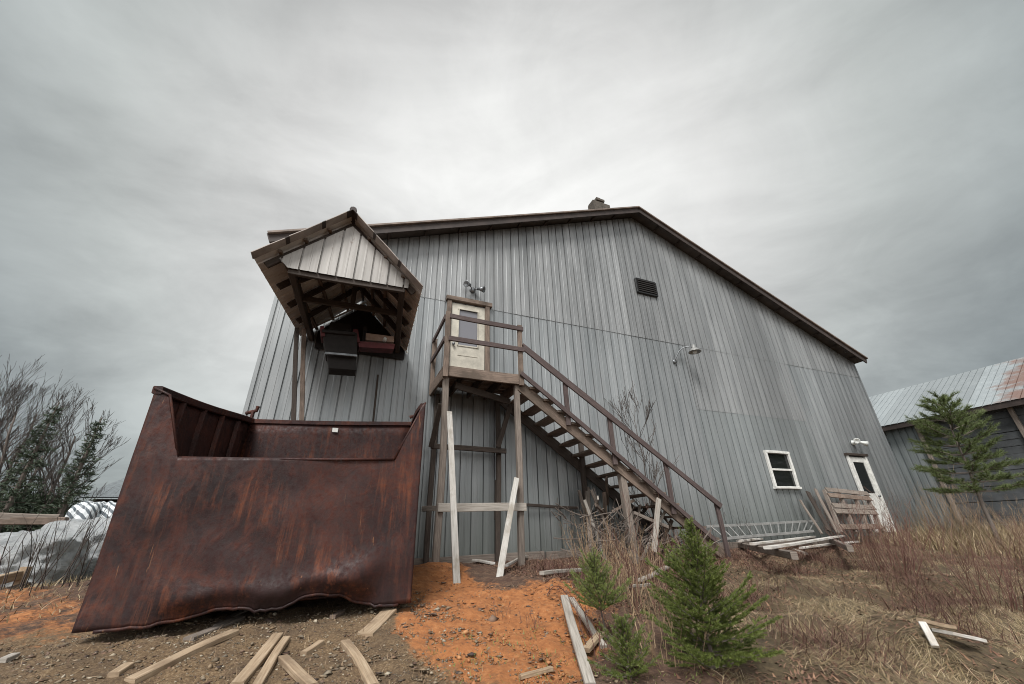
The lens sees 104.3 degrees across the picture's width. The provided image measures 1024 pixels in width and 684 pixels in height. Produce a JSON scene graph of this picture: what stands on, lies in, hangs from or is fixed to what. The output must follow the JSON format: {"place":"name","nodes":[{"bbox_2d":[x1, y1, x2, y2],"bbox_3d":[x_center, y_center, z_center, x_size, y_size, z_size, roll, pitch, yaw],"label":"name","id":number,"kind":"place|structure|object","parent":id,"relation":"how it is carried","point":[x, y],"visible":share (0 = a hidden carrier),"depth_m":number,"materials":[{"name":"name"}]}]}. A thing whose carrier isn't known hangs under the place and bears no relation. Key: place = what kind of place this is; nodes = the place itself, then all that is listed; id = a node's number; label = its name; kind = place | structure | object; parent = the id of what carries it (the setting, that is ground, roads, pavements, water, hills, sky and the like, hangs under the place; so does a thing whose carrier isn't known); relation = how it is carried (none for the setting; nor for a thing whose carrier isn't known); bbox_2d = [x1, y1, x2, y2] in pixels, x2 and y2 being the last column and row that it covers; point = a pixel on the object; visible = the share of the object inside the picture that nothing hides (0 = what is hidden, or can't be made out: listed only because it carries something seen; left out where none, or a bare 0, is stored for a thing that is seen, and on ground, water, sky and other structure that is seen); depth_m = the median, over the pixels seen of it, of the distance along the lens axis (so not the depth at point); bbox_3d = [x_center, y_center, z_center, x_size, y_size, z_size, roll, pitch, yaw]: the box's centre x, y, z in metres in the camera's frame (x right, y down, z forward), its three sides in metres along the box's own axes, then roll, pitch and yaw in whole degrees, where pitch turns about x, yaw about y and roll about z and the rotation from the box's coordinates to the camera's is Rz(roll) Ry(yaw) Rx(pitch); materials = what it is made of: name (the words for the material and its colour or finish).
{"place":"outdoors","nodes":[
{"label":"outdoors","id":0,"kind":"place"},
{"bbox_2d":[0,574,91,622],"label":"edge grass","id":1,"kind":"structure","parent":0,"point":[39,585],"depth_m":4.20,"materials":[{"name":"plant"}]},
{"bbox_2d":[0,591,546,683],"bbox_3d":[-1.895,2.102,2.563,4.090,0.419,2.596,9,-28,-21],"label":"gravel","id":2,"kind":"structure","parent":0,"point":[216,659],"depth_m":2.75,"materials":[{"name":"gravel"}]},
{"bbox_2d":[1,581,670,683],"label":"bark chips","id":3,"kind":"object","parent":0,"point":[492,618],"visible":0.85,"depth_m":2.83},
{"bbox_2d":[0,538,1023,683],"bbox_3d":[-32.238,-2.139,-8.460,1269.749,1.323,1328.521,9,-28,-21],"label":"ground","id":4,"kind":"structure","parent":0,"point":[23,629],"depth_m":3.18,"materials":[{"name":"soil"}]},
{"bbox_2d":[0,652,19,662],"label":"plank","id":5,"kind":"object","parent":4,"relation":"on","point":[8,657],"visible":1,"depth_m":2.55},
{"bbox_2d":[0,374,24,430],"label":"bare tree","id":6,"kind":"object","parent":4,"relation":"on","point":[3,400],"visible":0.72,"depth_m":18.68,"materials":[{"name":"brown plant"}]},
{"bbox_2d":[0,566,32,588],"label":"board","id":7,"kind":"object","parent":4,"relation":"on","point":[19,577],"visible":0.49,"depth_m":5.18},
{"bbox_2d":[0,490,44,531],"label":"evergreen shrub","id":8,"kind":"object","parent":4,"relation":"on","point":[32,509],"visible":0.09,"depth_m":14.99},
{"bbox_2d":[0,402,66,532],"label":"conifer tree","id":9,"kind":"object","parent":4,"relation":"on","point":[14,493],"visible":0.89,"depth_m":14.64,"materials":[{"name":"green plant"}]},
{"bbox_2d":[0,354,68,490],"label":"bare tree","id":10,"kind":"object","parent":4,"relation":"on","point":[4,448],"visible":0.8,"depth_m":17.50,"materials":[{"name":"grey plant"}]},
{"bbox_2d":[1,484,70,532],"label":"evergreen shrub","id":11,"kind":"object","parent":4,"relation":"on","point":[47,496],"visible":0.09,"depth_m":15.80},
{"bbox_2d":[0,369,87,499],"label":"bare tree","id":12,"kind":"object","parent":4,"relation":"on","point":[19,450],"visible":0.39,"depth_m":19.70,"materials":[{"name":"grey plant"}]},
{"bbox_2d":[0,361,88,479],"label":"bare tree","id":13,"kind":"object","parent":4,"relation":"on","point":[22,408],"visible":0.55,"depth_m":19.07,"materials":[{"name":"grey plant"}]},
{"bbox_2d":[0,530,91,587],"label":"wrapped lumber","id":14,"kind":"object","parent":4,"relation":"on","point":[65,560],"visible":0.53,"depth_m":7.81,"materials":[{"name":"white plastic"}]},
{"bbox_2d":[0,488,103,594],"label":"dead weeds","id":15,"kind":"object","parent":4,"relation":"on","point":[26,547],"visible":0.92,"depth_m":4.96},
{"bbox_2d":[1,421,103,529],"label":"bare tree","id":16,"kind":"object","parent":4,"relation":"on","point":[39,469],"visible":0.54,"depth_m":16.44,"materials":[{"name":"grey plant"}]},
{"bbox_2d":[0,483,119,595],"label":"dead weeds","id":17,"kind":"object","parent":4,"relation":"on","point":[27,570],"visible":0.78,"depth_m":4.80,"materials":[{"name":"plant"}]},
{"bbox_2d":[25,384,96,503],"bbox_3d":[-20.375,5.803,18.064,2.479,7.922,3.613,1,-26,-6],"label":"bare tree","id":18,"kind":"object","parent":4,"relation":"on","point":[66,423],"visible":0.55,"depth_m":18.14,"materials":[{"name":"green plant"}]},
{"bbox_2d":[22,506,112,589],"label":"dead weeds","id":19,"kind":"object","parent":4,"relation":"on","point":[82,565],"visible":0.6,"depth_m":4.89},
{"bbox_2d":[29,417,106,529],"bbox_3d":[-16.474,5.562,15.014,1.901,5.496,2.027,9,-28,-21],"label":"conifer tree","id":20,"kind":"object","parent":4,"relation":"on","point":[73,479],"visible":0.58,"depth_m":15.11,"materials":[{"name":"green plant"}]},
{"bbox_2d":[35,517,110,578],"bbox_3d":[-10.647,5.214,9.877,1.886,1.576,2.001,9,-28,-21],"label":"wrapped lumber","id":21,"kind":"object","parent":4,"relation":"on","point":[75,525],"visible":0.21,"depth_m":9.45,"materials":[{"name":"white plastic"}]},
{"bbox_2d":[0,512,63,519],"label":"beam","id":22,"kind":"structure","parent":21,"relation":"on","point":[7,516],"depth_m":9.43,"materials":[{"name":"brown wood"}]},
{"bbox_2d":[0,517,68,524],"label":"beam","id":23,"kind":"structure","parent":21,"relation":"on","point":[28,520],"depth_m":9.42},
{"bbox_2d":[28,397,129,510],"bbox_3d":[-18.181,5.599,16.518,2.731,6.882,2.561,0,-26,-2],"label":"bare tree","id":24,"kind":"object","parent":4,"relation":"on","point":[62,460],"visible":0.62,"depth_m":16.80,"materials":[{"name":"grey plant"}]},
{"bbox_2d":[65,501,106,518],"bbox_3d":[-12.605,5.812,11.725,0.710,2.099,1.883,9,-28,-21],"label":"wrapped lumber","id":25,"kind":"object","parent":4,"relation":"on","point":[84,511],"visible":0.19,"depth_m":11.39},
{"bbox_2d":[80,478,124,501],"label":"shed","id":26,"kind":"structure","parent":4,"relation":"on","point":[114,491],"depth_m":22.28,"materials":[{"name":"white metal"}]},
{"bbox_2d":[98,501,116,518],"bbox_3d":[-12.174,6.008,12.177,0.760,2.120,1.872,9,-28,-21],"label":"wrapped lumber","id":27,"kind":"object","parent":4,"relation":"on","point":[112,505],"visible":0.06,"depth_m":11.78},
{"bbox_2d":[107,662,134,677],"bbox_3d":[-2.390,2.005,2.434,0.061,0.045,0.143,4,-26,-12],"label":"plank","id":28,"kind":"object","parent":4,"relation":"on","point":[118,671],"visible":1,"depth_m":2.41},
{"bbox_2d":[124,629,238,683],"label":"plank","id":29,"kind":"object","parent":4,"relation":"on","point":[154,669],"visible":1,"depth_m":2.60,"materials":[{"name":"wood"}]},
{"bbox_2d":[183,615,245,640],"bbox_3d":[-2.345,2.270,3.162,0.082,0.072,0.568,-2,-26,2],"label":"plank","id":30,"kind":"object","parent":4,"relation":"on","point":[228,622],"visible":0.84,"depth_m":3.13,"materials":[{"name":"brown wood"}]},
{"bbox_2d":[213,610,248,625],"bbox_3d":[-2.451,2.429,3.518,0.066,0.059,0.669,3,-26,-10],"label":"plank","id":31,"kind":"object","parent":4,"relation":"on","point":[239,612],"visible":0.49,"depth_m":3.50,"materials":[{"name":"brown wood"}]},
{"bbox_2d":[71,386,425,633],"bbox_3d":[-2.286,1.566,4.482,2.674,2.355,2.035,9,-28,-21],"label":"steel bin","id":32,"kind":"object","parent":4,"relation":"on","point":[218,509],"visible":1,"depth_m":3.45,"materials":[{"name":"brown metal"}]},
{"bbox_2d":[230,632,282,683],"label":"plank","id":33,"kind":"object","parent":4,"relation":"on","point":[255,663],"visible":0.94,"depth_m":2.62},
{"bbox_2d":[253,636,290,683],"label":"plank","id":34,"kind":"object","parent":4,"relation":"on","point":[269,664],"visible":1,"depth_m":2.61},
{"bbox_2d":[277,654,317,683],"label":"plank","id":35,"kind":"object","parent":4,"relation":"on","point":[293,669],"visible":1,"depth_m":2.50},
{"bbox_2d":[300,640,324,655],"bbox_3d":[-1.426,2.192,2.848,0.051,0.065,0.188,-7,-26,12],"label":"plank","id":36,"kind":"object","parent":4,"relation":"on","point":[316,645],"visible":0.99,"depth_m":2.83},
{"bbox_2d":[251,207,422,420],"bbox_3d":[-2.653,0.724,5.897,2.359,4.913,2.554,9,-28,-21],"label":"conveyor hood","id":37,"kind":"object","parent":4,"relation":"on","point":[320,273],"visible":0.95,"depth_m":5.92,"materials":[{"name":"brown wood"}]},
{"bbox_2d":[320,322,394,375],"bbox_3d":[-2.722,0.219,6.938,1.183,0.950,1.174,9,-28,-21],"label":"conveyor chute","id":38,"kind":"object","parent":37,"relation":"attached to","point":[341,342],"visible":1,"depth_m":6.43,"materials":[{"name":"metal"}]},
{"bbox_2d":[341,639,379,683],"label":"plank","id":39,"kind":"object","parent":4,"relation":"on","point":[350,648],"visible":0.89,"depth_m":2.63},
{"bbox_2d":[11,572,722,683],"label":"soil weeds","id":40,"kind":"object","parent":4,"relation":"on","point":[354,638],"visible":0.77,"depth_m":2.87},
{"bbox_2d":[357,608,396,636],"bbox_3d":[-1.118,2.340,3.323,0.132,0.121,0.503,-4,-26,5],"label":"board","id":41,"kind":"object","parent":4,"relation":"on","point":[379,619],"visible":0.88,"depth_m":3.30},
{"bbox_2d":[447,411,460,583],"bbox_3d":[-0.823,1.972,5.516,0.091,2.355,1.074,7,-27,-17],"label":"leaning board","id":42,"kind":"object","parent":4,"relation":"on","point":[454,536],"visible":0.93,"depth_m":5.29,"materials":[{"name":"wood"}]},
{"bbox_2d":[396,562,605,683],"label":"soil clods","id":43,"kind":"object","parent":4,"relation":"on","point":[465,632],"visible":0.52,"depth_m":3.22,"materials":[{"name":"soil"}]},
{"bbox_2d":[496,477,518,576],"bbox_3d":[-0.043,2.586,5.724,0.089,1.368,1.276,-7,-26,11],"label":"leaning board","id":44,"kind":"object","parent":4,"relation":"on","point":[503,553],"visible":0.88,"depth_m":5.55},
{"bbox_2d":[518,666,552,679],"bbox_3d":[0.160,2.173,2.616,0.258,0.030,0.036,14,-30,-30],"label":"plank","id":45,"kind":"object","parent":4,"relation":"on","point":[533,673],"visible":0.99,"depth_m":2.60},
{"bbox_2d":[539,568,580,574],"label":"plank","id":46,"kind":"object","parent":4,"relation":"on","point":[556,571],"visible":0.62,"depth_m":5.04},
{"bbox_2d":[428,620,716,683],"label":"ground sprigs","id":47,"kind":"object","parent":4,"relation":"on","point":[551,662],"visible":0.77,"depth_m":2.77,"materials":[{"name":"brown plant"}]},
{"bbox_2d":[421,311,730,565],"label":"exterior staircase","id":48,"kind":"structure","parent":4,"relation":"on","point":[451,380],"depth_m":7.41,"materials":[{"name":"brown wood"}]},
{"bbox_2d":[545,562,610,636],"bbox_3d":[0.722,2.809,4.542,0.750,0.374,2.796,-2,-26,1],"label":"bramble","id":49,"kind":"object","parent":4,"relation":"on","point":[566,593],"visible":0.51,"depth_m":4.15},
{"bbox_2d":[561,595,595,683],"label":"frame board","id":50,"kind":"object","parent":4,"relation":"on","point":[587,675],"visible":1,"depth_m":2.90,"materials":[{"name":"grey wood"}]},
{"bbox_2d":[242,197,925,564],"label":"metal barn","id":51,"kind":"structure","parent":4,"relation":"on","point":[762,411],"depth_m":9.98,"materials":[{"name":"grey metal"}]},
{"bbox_2d":[449,303,484,369],"bbox_3d":[-0.944,0.059,8.509,0.760,1.970,0.110,9,-28,-21],"label":"cream door","id":52,"kind":"structure","parent":51,"relation":"in","point":[464,355],"depth_m":8.59,"materials":[{"name":"paint"}]},
{"bbox_2d":[463,281,485,292],"bbox_3d":[-0.862,-1.226,9.050,0.523,0.219,0.280,9,-28,-21],"label":"flood light","id":53,"kind":"object","parent":51,"relation":"attached to","point":[472,289],"visible":1,"depth_m":9.04,"materials":[{"name":"grey metal"}]},
{"bbox_2d":[673,344,700,363],"bbox_3d":[4.738,0.333,10.777,0.736,0.470,0.327,-15,-29,26],"label":"wall lamp","id":54,"kind":"object","parent":51,"relation":"attached to","point":[694,349],"visible":1,"depth_m":10.74,"materials":[{"name":"grey metal"}]},
{"bbox_2d":[763,450,801,488],"bbox_3d":[7.209,3.406,10.624,0.980,0.982,0.107,9,-28,-21],"label":"window","id":55,"kind":"structure","parent":51,"relation":"in","point":[781,469],"depth_m":10.64,"materials":[{"name":"white paint"}]},
{"bbox_2d":[851,438,868,445],"bbox_3d":[10.615,3.079,12.189,0.586,0.246,0.317,9,-28,-21],"label":"flood light","id":56,"kind":"object","parent":51,"relation":"attached to","point":[854,441],"visible":1,"depth_m":12.15,"materials":[{"name":"white metal"}]},
{"bbox_2d":[850,457,891,530],"bbox_3d":[10.488,4.415,11.623,0.780,2.050,0.110,9,-28,-21],"label":"white door","id":57,"kind":"structure","parent":51,"relation":"in","point":[860,466],"depth_m":11.78,"materials":[{"name":"paint"}]},
{"bbox_2d":[577,490,596,549],"bbox_3d":[1.481,3.528,7.768,0.369,1.211,0.043,13,-29,-28],"label":"leaning board","id":58,"kind":"object","parent":4,"relation":"on","point":[581,499],"visible":0.45,"depth_m":7.87,"materials":[{"name":"brown wood"}]},
{"bbox_2d":[569,597,606,648],"bbox_3d":[0.629,2.371,3.388,0.055,0.262,0.680,4,-26,-11],"label":"frame board","id":59,"kind":"object","parent":4,"relation":"on","point":[579,610],"visible":0.69,"depth_m":3.37,"materials":[{"name":"grey wood"}]},
{"bbox_2d":[585,487,593,557],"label":"leaning board","id":60,"kind":"object","parent":4,"relation":"on","point":[587,495],"visible":0.5,"depth_m":7.71,"materials":[{"name":"brown wood"}]},
{"bbox_2d":[556,573,625,659],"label":"dead weeds","id":61,"kind":"object","parent":4,"relation":"on","point":[579,623],"visible":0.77,"depth_m":3.02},
{"bbox_2d":[552,510,635,574],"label":"dead weeds","id":62,"kind":"object","parent":4,"relation":"on","point":[587,548],"visible":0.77,"depth_m":5.99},
{"bbox_2d":[584,631,604,652],"bbox_3d":[0.630,2.309,3.069,0.063,0.077,0.324,-17,-30,29],"label":"plank","id":63,"kind":"object","parent":4,"relation":"on","point":[588,646],"visible":0.72,"depth_m":3.02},
{"bbox_2d":[583,499,606,559],"bbox_3d":[1.528,3.462,7.345,0.339,1.048,0.064,-6,-26,9],"label":"leaning board","id":64,"kind":"object","parent":4,"relation":"on","point":[587,508],"visible":0.53,"depth_m":7.40,"materials":[{"name":"grey wood"}]},
{"bbox_2d":[562,546,631,641],"bbox_3d":[0.731,2.068,3.272,0.628,0.705,0.554,9,-28,-21],"label":"young spruce","id":65,"kind":"object","parent":4,"relation":"on","point":[595,576],"visible":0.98,"depth_m":3.27,"materials":[{"name":"green plant"}]},
{"bbox_2d":[590,489,619,556],"bbox_3d":[1.757,3.425,7.491,0.586,1.219,0.039,13,-29,-28],"label":"leaning board","id":66,"kind":"object","parent":4,"relation":"on","point":[593,497],"visible":0.34,"depth_m":7.54,"materials":[{"name":"brown wood"}]},
{"bbox_2d":[602,492,609,555],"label":"leaning board","id":67,"kind":"object","parent":4,"relation":"on","point":[604,497],"visible":0.51,"depth_m":7.91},
{"bbox_2d":[577,526,659,607],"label":"dead weeds","id":68,"kind":"object","parent":4,"relation":"on","point":[622,576],"visible":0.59,"depth_m":4.38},
{"bbox_2d":[587,612,661,680],"bbox_3d":[0.725,2.037,2.666,0.454,0.388,0.465,-22,-32,36],"label":"young spruce","id":69,"kind":"object","parent":4,"relation":"on","point":[631,647],"visible":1,"depth_m":2.65,"materials":[{"name":"green plant"}]},
{"bbox_2d":[594,527,676,581],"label":"dead weeds","id":70,"kind":"object","parent":4,"relation":"on","point":[638,555],"visible":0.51,"depth_m":5.64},
{"bbox_2d":[551,488,720,565],"bbox_3d":[2.153,3.375,7.343,3.228,1.289,1.843,9,-28,-21],"label":"brush pile","id":71,"kind":"object","parent":4,"relation":"on","point":[645,540],"visible":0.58,"depth_m":7.07,"materials":[{"name":"brown plant"}]},
{"bbox_2d":[633,511,668,528],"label":"leaning board","id":72,"kind":"object","parent":71,"relation":"on","point":[645,517],"visible":0.85,"depth_m":7.14,"materials":[{"name":"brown wood"}]},
{"bbox_2d":[651,497,660,551],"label":"leaning board","id":73,"kind":"object","parent":71,"relation":"on","point":[657,511],"visible":0.77,"depth_m":6.86,"materials":[{"name":"grey wood"}]},
{"bbox_2d":[604,381,678,517],"bbox_3d":[2.623,2.658,8.744,1.615,3.502,1.669,9,-28,-21],"label":"bare sapling","id":74,"kind":"object","parent":4,"relation":"on","point":[653,479],"visible":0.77,"depth_m":8.60,"materials":[{"name":"plant"}]},
{"bbox_2d":[598,488,701,618],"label":"dead weeds","id":75,"kind":"object","parent":4,"relation":"on","point":[627,561],"visible":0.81,"depth_m":4.08,"materials":[{"name":"plant"}]},
{"bbox_2d":[654,519,673,555],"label":"leaning board","id":76,"kind":"object","parent":4,"relation":"on","point":[671,521],"visible":0.38,"depth_m":7.66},
{"bbox_2d":[621,561,715,670],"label":"dead weeds","id":77,"kind":"object","parent":4,"relation":"on","point":[649,631],"visible":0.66,"depth_m":2.92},
{"bbox_2d":[648,523,715,561],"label":"dead weeds","id":78,"kind":"object","parent":4,"relation":"on","point":[677,539],"visible":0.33,"depth_m":6.74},
{"bbox_2d":[640,517,785,669],"bbox_3d":[1.364,1.832,2.948,0.995,0.995,1.019,-9,-26,14],"label":"young spruce","id":79,"kind":"object","parent":4,"relation":"on","point":[704,593],"visible":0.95,"depth_m":2.85,"materials":[{"name":"green plant"}]},
{"bbox_2d":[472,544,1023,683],"bbox_3d":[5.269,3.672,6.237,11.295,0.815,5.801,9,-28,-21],"label":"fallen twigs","id":80,"kind":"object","parent":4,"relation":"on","point":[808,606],"visible":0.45,"depth_m":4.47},
{"bbox_2d":[738,542,798,559],"bbox_3d":[4.969,4.351,8.505,0.084,0.112,7.635,-10,-27,17],"label":"timber","id":81,"kind":"object","parent":4,"relation":"on","point":[788,554],"visible":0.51,"depth_m":6.08,"materials":[{"name":"grey wood"}]},
{"bbox_2d":[736,538,762,541],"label":"lumber board","id":82,"kind":"object","parent":81,"relation":"on","point":[752,539],"visible":0.3,"depth_m":8.85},
{"bbox_2d":[705,520,818,539],"bbox_3d":[6.098,4.356,9.268,3.815,0.370,0.358,9,-28,-21],"label":"ladder","id":83,"kind":"object","parent":82,"relation":"on","point":[765,534],"visible":0.92,"depth_m":9.14,"materials":[{"name":"metal"}]},
{"bbox_2d":[749,536,815,544],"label":"lumber board","id":84,"kind":"object","parent":81,"relation":"on","point":[775,541],"visible":0.74,"depth_m":8.07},
{"bbox_2d":[763,535,845,548],"bbox_3d":[6.104,3.969,7.976,0.116,0.052,7.147,-24,-33,38],"label":"lumber board","id":85,"kind":"object","parent":81,"relation":"on","point":[776,546],"visible":0.93,"depth_m":6.72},
{"bbox_2d":[799,500,822,533],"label":"leaning board","id":86,"kind":"object","parent":85,"relation":"on","point":[811,517],"visible":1,"depth_m":9.82,"materials":[{"name":"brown wood"}]},
{"bbox_2d":[805,491,831,531],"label":"leaning board","id":87,"kind":"object","parent":85,"relation":"on","point":[819,513],"visible":0.99,"depth_m":10.01,"materials":[{"name":"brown wood"}]},
{"bbox_2d":[814,488,838,533],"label":"leaning board","id":88,"kind":"object","parent":85,"relation":"on","point":[824,508],"visible":0.97,"depth_m":10.15,"materials":[{"name":"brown wood"}]},
{"bbox_2d":[822,487,883,533],"bbox_3d":[8.998,4.418,10.480,2.633,1.146,0.635,9,-28,-21],"label":"pallet","id":89,"kind":"object","parent":85,"relation":"on","point":[846,492],"visible":0.77,"depth_m":10.46,"materials":[{"name":"brown wood"}]},
{"bbox_2d":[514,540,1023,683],"bbox_3d":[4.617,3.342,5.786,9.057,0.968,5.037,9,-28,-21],"label":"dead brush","id":90,"kind":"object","parent":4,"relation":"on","point":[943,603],"visible":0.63,"depth_m":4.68,"materials":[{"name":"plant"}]},
{"bbox_2d":[815,495,863,543],"bbox_3d":[8.439,4.513,10.322,1.145,1.341,1.223,-5,-26,7],"label":"bare shrub","id":91,"kind":"object","parent":4,"relation":"on","point":[842,520],"visible":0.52,"depth_m":10.19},
{"bbox_2d":[829,539,853,551],"bbox_3d":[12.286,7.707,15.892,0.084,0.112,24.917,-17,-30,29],"label":"timber","id":92,"kind":"object","parent":4,"relation":"on","point":[847,547],"visible":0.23,"depth_m":6.91,"materials":[{"name":"grey wood"}]},
{"bbox_2d":[799,541,858,548],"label":"lumber board","id":93,"kind":"object","parent":92,"relation":"on","point":[825,544],"visible":0.68,"depth_m":9.00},
{"bbox_2d":[823,486,934,576],"bbox_3d":[5.988,3.104,6.592,1.578,1.407,1.432,1,-26,-4],"label":"bare shrub","id":94,"kind":"object","parent":4,"relation":"on","point":[868,543],"visible":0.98,"depth_m":6.45,"materials":[{"name":"plant"}]},
{"bbox_2d":[870,500,952,562],"bbox_3d":[8.174,3.809,8.072,1.096,1.186,1.286,9,-28,-21],"label":"bare shrub","id":95,"kind":"object","parent":4,"relation":"on","point":[919,539],"visible":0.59,"depth_m":7.90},
{"bbox_2d":[918,621,939,647],"bbox_3d":[3.428,2.405,3.274,0.052,0.161,0.142,-14,-29,25],"label":"plank","id":96,"kind":"object","parent":4,"relation":"on","point":[927,632],"visible":0.96,"depth_m":3.26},
{"bbox_2d":[916,618,956,629],"bbox_3d":[3.721,2.469,3.488,0.409,0.114,0.052,7,-27,-17],"label":"plank","id":97,"kind":"object","parent":4,"relation":"on","point":[933,623],"visible":0.92,"depth_m":3.46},
{"bbox_2d":[900,499,987,539],"bbox_3d":[11.960,4.919,11.012,1.835,1.226,1.577,9,-28,-21],"label":"bare shrub","id":98,"kind":"object","parent":4,"relation":"on","point":[950,518],"visible":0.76,"depth_m":10.88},
{"bbox_2d":[869,357,1023,533],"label":"long shed","id":99,"kind":"structure","parent":4,"relation":"on","point":[996,391],"depth_m":14.96,"materials":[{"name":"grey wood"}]},
{"bbox_2d":[906,475,990,536],"bbox_3d":[13.604,5.027,12.845,2.642,2.364,2.990,9,-28,-21],"label":"bare shrub","id":100,"kind":"object","parent":4,"relation":"on","point":[941,497],"visible":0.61,"depth_m":12.62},
{"bbox_2d":[892,510,1023,612],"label":"bare shrub","id":101,"kind":"object","parent":4,"relation":"on","point":[1010,581],"visible":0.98,"depth_m":4.88,"materials":[{"name":"plant"}]},
{"bbox_2d":[932,628,986,642],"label":"board","id":102,"kind":"object","parent":4,"relation":"on","point":[964,636],"visible":1,"depth_m":3.26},
{"bbox_2d":[904,390,1023,547],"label":"pine tree","id":103,"kind":"object","parent":4,"relation":"on","point":[944,408],"visible":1,"depth_m":10.25,"materials":[{"name":"green plant"}]},
{"bbox_2d":[946,494,1023,543],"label":"bare shrub","id":104,"kind":"object","parent":4,"relation":"on","point":[994,518],"visible":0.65,"depth_m":11.15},
{"bbox_2d":[965,509,1023,571],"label":"bare shrub","id":105,"kind":"object","parent":4,"relation":"on","point":[1013,533],"visible":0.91,"depth_m":7.04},
{"bbox_2d":[0,0,1023,506],"label":"sky","id":106,"kind":"structure","parent":0,"point":[860,163],"materials":[{"name":"grey"}]},
{"bbox_2d":[473,542,1023,683],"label":"dry grass","id":107,"kind":"structure","parent":0,"point":[960,676],"depth_m":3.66,"materials":[{"name":"plant"}]},
{"bbox_2d":[857,513,1023,558],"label":"tall dry grass","id":108,"kind":"structure","parent":0,"point":[982,533],"depth_m":9.39,"materials":[{"name":"plant"}]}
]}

